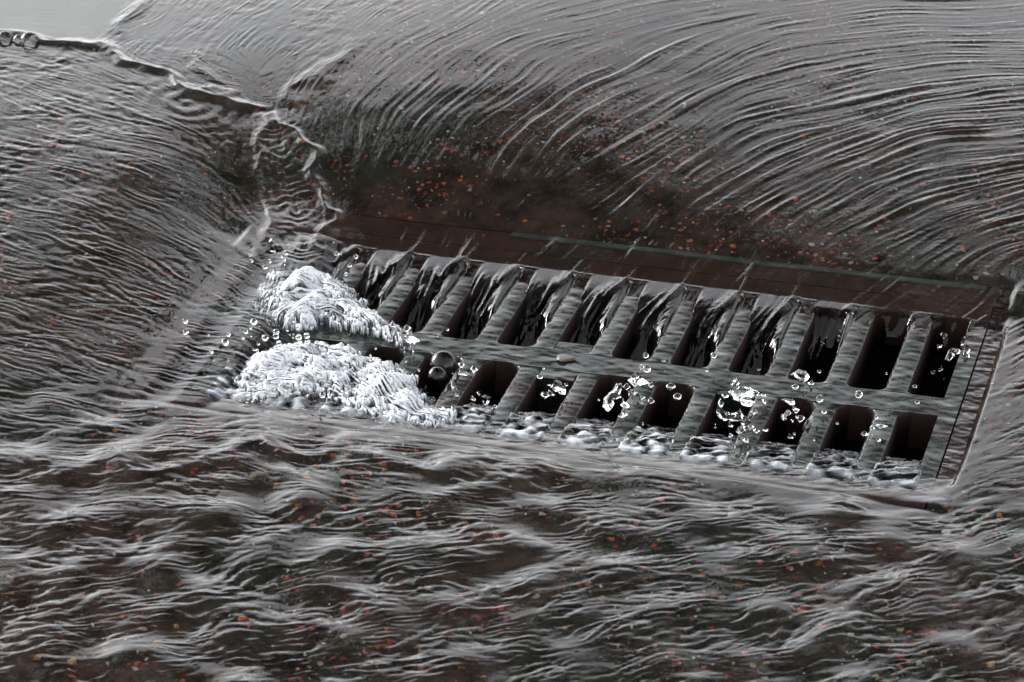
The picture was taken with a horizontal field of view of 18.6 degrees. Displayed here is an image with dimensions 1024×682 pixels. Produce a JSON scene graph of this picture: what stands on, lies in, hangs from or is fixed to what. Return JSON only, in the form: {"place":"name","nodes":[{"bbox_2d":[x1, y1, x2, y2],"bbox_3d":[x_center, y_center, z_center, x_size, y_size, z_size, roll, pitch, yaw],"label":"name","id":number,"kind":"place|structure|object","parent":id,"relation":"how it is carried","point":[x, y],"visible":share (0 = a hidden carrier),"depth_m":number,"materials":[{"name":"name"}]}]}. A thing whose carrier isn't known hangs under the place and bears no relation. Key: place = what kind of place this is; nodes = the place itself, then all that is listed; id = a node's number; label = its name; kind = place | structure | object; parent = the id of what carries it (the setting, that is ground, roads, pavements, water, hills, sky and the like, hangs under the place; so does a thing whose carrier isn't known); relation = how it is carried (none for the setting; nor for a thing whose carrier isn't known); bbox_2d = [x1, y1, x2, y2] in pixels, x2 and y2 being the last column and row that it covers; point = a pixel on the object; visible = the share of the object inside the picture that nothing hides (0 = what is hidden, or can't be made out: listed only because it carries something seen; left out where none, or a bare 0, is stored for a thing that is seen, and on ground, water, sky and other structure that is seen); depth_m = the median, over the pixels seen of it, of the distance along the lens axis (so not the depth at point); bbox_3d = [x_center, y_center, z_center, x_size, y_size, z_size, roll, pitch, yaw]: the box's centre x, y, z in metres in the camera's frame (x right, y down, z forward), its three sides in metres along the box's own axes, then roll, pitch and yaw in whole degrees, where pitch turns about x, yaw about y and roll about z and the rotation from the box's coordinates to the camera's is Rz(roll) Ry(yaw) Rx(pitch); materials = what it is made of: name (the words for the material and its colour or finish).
{"place":"outdoors","nodes":[
{"label":"outdoors","id":0,"kind":"place"},
{"bbox_2d":[0,0,1023,681],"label":"water","id":1,"kind":"structure","parent":0,"point":[174,506],"depth_m":2.15,"materials":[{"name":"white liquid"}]},
{"bbox_2d":[0,31,14,38],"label":"bubble","id":2,"kind":"object","parent":1,"relation":"on","point":[5,32],"visible":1,"depth_m":2.52,"materials":[{"name":"white"}]},
{"bbox_2d":[19,32,38,40],"bbox_3d":[-0.387,-0.243,2.512,0.017,0.011,0.017,7,29,15],"label":"bubble","id":3,"kind":"object","parent":1,"relation":"on","point":[26,34],"visible":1,"depth_m":2.52,"materials":[{"name":"white"}]},
{"bbox_2d":[183,329,188,334],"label":"water drop","id":4,"kind":"object","parent":1,"relation":"on","point":[185,331],"visible":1,"depth_m":2.11,"materials":[{"name":"white"}]},
{"bbox_2d":[221,338,228,345],"bbox_3d":[-0.192,0.001,2.092,0.005,0.005,0.005,7,29,15],"label":"water drop","id":5,"kind":"object","parent":1,"relation":"on","point":[224,342],"visible":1,"depth_m":2.09,"materials":[{"name":"white"}]},
{"bbox_2d":[250,318,256,324],"bbox_3d":[-0.174,-0.013,2.109,0.005,0.005,0.005,7,29,15],"label":"water drop","id":6,"kind":"object","parent":1,"relation":"on","point":[253,321],"visible":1,"depth_m":2.11,"materials":[{"name":"white"}]},
{"bbox_2d":[263,238,287,269],"bbox_3d":[-0.173,-0.061,2.211,0.022,0.013,0.022,-22,34,-34],"label":"splash","id":7,"kind":"object","parent":1,"relation":"on","point":[265,267],"visible":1,"depth_m":2.21,"materials":[{"name":"white"}]},
{"bbox_2d":[319,392,325,397],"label":"water drop","id":8,"kind":"object","parent":1,"relation":"on","point":[322,394],"visible":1,"depth_m":2.03,"materials":[{"name":"white"}]},
{"bbox_2d":[233,340,456,426],"bbox_3d":[-0.103,0.026,2.062,0.174,0.018,0.105,7,29,15],"label":"foam mound","id":9,"kind":"object","parent":1,"relation":"on","point":[341,371],"visible":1,"depth_m":2.06,"materials":[{"name":"white liquid"}]},
{"bbox_2d":[262,334,267,340],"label":"water drop","id":10,"kind":"object","parent":9,"relation":"on","point":[264,337],"visible":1,"depth_m":2.08,"materials":[{"name":"white"}]},
{"bbox_2d":[295,334,301,339],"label":"water drop","id":11,"kind":"object","parent":9,"relation":"on","point":[298,337],"visible":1,"depth_m":2.08,"materials":[{"name":"white"}]},
{"bbox_2d":[304,333,309,338],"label":"water drop","id":12,"kind":"object","parent":9,"relation":"on","point":[306,335],"visible":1,"depth_m":2.08,"materials":[{"name":"white"}]},
{"bbox_2d":[428,366,446,376],"bbox_3d":[-0.049,0.021,2.067,0.013,0.008,0.013,7,29,15],"label":"bubble","id":13,"kind":"object","parent":1,"relation":"on","point":[431,370],"visible":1,"depth_m":2.07,"materials":[{"name":"white"}]},
{"bbox_2d":[429,350,457,366],"bbox_3d":[-0.045,0.013,2.081,0.019,0.012,0.019,7,29,15],"label":"bubble","id":14,"kind":"object","parent":1,"relation":"on","point":[443,352],"visible":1,"depth_m":2.09,"materials":[{"name":"white"}]},
{"bbox_2d":[471,391,497,407],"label":"splash","id":15,"kind":"object","parent":1,"relation":"on","point":[486,399],"visible":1,"depth_m":2.04,"materials":[{"name":"white"}]},
{"bbox_2d":[540,379,565,398],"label":"splash","id":16,"kind":"object","parent":1,"relation":"on","point":[558,386],"visible":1,"depth_m":2.05,"materials":[{"name":"white"}]},
{"bbox_2d":[666,383,674,389],"bbox_3d":[0.104,0.029,2.049,0.006,0.004,0.006,7,29,15],"label":"water drop","id":17,"kind":"object","parent":1,"relation":"on","point":[670,386],"visible":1,"depth_m":2.05,"materials":[{"name":"white"}]},
{"bbox_2d":[673,393,681,399],"bbox_3d":[0.108,0.036,2.036,0.006,0.004,0.006,7,29,15],"label":"water drop","id":18,"kind":"object","parent":1,"relation":"on","point":[677,396],"visible":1,"depth_m":2.04,"materials":[{"name":"white"}]},
{"bbox_2d":[714,376,768,442],"bbox_3d":[0.148,0.046,2.008,0.037,0.020,0.072,7,29,15],"label":"splash","id":19,"kind":"object","parent":1,"relation":"on","point":[740,393],"visible":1,"depth_m":2.02,"materials":[{"name":"white"}]},
{"bbox_2d":[780,399,814,438],"bbox_3d":[0.185,0.046,2.015,0.023,0.021,0.034,0,28,3],"label":"splash","id":20,"kind":"object","parent":1,"relation":"on","point":[806,424],"visible":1,"depth_m":2.01,"materials":[{"name":"white"}]},
{"bbox_2d":[956,336,1002,474],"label":"ground","id":21,"kind":"structure","parent":0,"point":[978,413],"depth_m":2.02,"materials":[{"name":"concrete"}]},
{"bbox_2d":[289,261,1001,478],"bbox_3d":[0.047,0.279,2.249,0.550,0.621,0.308,7,29,15],"label":"storm drain","id":22,"kind":"object","parent":21,"relation":"in","point":[931,430],"visible":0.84,"depth_m":2.08,"materials":[{"name":"metal"}]},
{"bbox_2d":[259,266,414,355],"bbox_3d":[-0.130,-0.021,2.147,0.080,0.022,0.149,-16,31,-26],"label":"foam mound","id":23,"kind":"object","parent":22,"relation":"on","point":[305,295],"visible":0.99,"depth_m":2.15,"materials":[{"name":"white liquid"}]},
{"bbox_2d":[333,240,357,275],"bbox_3d":[-0.116,-0.059,2.208,0.015,0.011,0.040,-9,29,-15],"label":"splash","id":24,"kind":"object","parent":22,"relation":"on","point":[349,265],"visible":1,"depth_m":2.21,"materials":[{"name":"white"}]},
{"bbox_2d":[384,320,416,343],"bbox_3d":[-0.073,-0.006,2.116,0.014,0.010,0.033,-20,33,-31],"label":"splash","id":25,"kind":"object","parent":22,"relation":"on","point":[409,337],"visible":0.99,"depth_m":2.11,"materials":[{"name":"white"}]},
{"bbox_2d":[451,362,477,395],"bbox_3d":[-0.032,0.024,2.057,0.015,0.014,0.028,7,29,15],"label":"splash","id":26,"kind":"object","parent":22,"relation":"on","point":[474,369],"visible":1,"depth_m":2.06,"materials":[{"name":"white"}]},
{"bbox_2d":[556,354,575,361],"bbox_3d":[0.036,0.011,2.092,0.014,0.001,0.010,7,29,15],"label":"leaf","id":27,"kind":"object","parent":22,"relation":"on","point":[563,357],"visible":1,"depth_m":2.09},
{"bbox_2d":[603,364,654,416],"bbox_3d":[0.079,0.033,2.040,0.030,0.018,0.062,18,33,31],"label":"splash","id":28,"kind":"object","parent":22,"relation":"on","point":[635,379],"visible":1,"depth_m":2.04,"materials":[{"name":"white"}]},
{"bbox_2d":[643,365,650,372],"bbox_3d":[0.089,0.018,2.054,0.005,0.005,0.005,7,29,15],"label":"water drop","id":29,"kind":"object","parent":22,"relation":"on","point":[646,368],"visible":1,"depth_m":2.05,"materials":[{"name":"white"}]},
{"bbox_2d":[711,352,716,358],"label":"water drop","id":30,"kind":"object","parent":22,"relation":"on","point":[713,355],"visible":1,"depth_m":2.07,"materials":[{"name":"white"}]},
{"bbox_2d":[738,276,746,292],"bbox_3d":[0.165,-0.048,2.192,0.003,0.003,0.064,7,29,15],"label":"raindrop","id":31,"kind":"object","parent":22,"relation":"on","point":[744,280],"visible":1,"depth_m":2.18,"materials":[{"name":"clear liquid"}]},
{"bbox_2d":[791,384,798,389],"bbox_3d":[0.185,0.030,2.041,0.005,0.003,0.005,7,29,15],"label":"water drop","id":32,"kind":"object","parent":22,"relation":"on","point":[795,386],"visible":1,"depth_m":2.04,"materials":[{"name":"white"}]},
{"bbox_2d":[790,369,813,384],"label":"splash","id":33,"kind":"object","parent":22,"relation":"on","point":[803,376],"visible":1,"depth_m":2.06,"materials":[{"name":"white"}]},
{"bbox_2d":[816,395,823,401],"bbox_3d":[0.198,0.037,2.014,0.005,0.005,0.005,7,29,15],"label":"water drop","id":34,"kind":"object","parent":22,"relation":"on","point":[819,398],"visible":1,"depth_m":2.01,"materials":[{"name":"white"}]},
{"bbox_2d":[855,390,862,397],"bbox_3d":[0.223,0.034,2.014,0.005,0.005,0.005,7,29,15],"label":"water drop","id":35,"kind":"object","parent":22,"relation":"on","point":[858,393],"visible":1,"depth_m":2.01,"materials":[{"name":"white"}]},
{"bbox_2d":[861,416,886,441],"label":"splash","id":36,"kind":"object","parent":22,"relation":"on","point":[865,433],"visible":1,"depth_m":1.99,"materials":[{"name":"white"}]},
{"bbox_2d":[931,332,969,374],"bbox_3d":[0.291,0.006,2.104,0.044,0.021,0.048,-18,32,-29],"label":"splash","id":37,"kind":"object","parent":22,"relation":"on","point":[951,353],"visible":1,"depth_m":2.10,"materials":[{"name":"white"}]}
]}

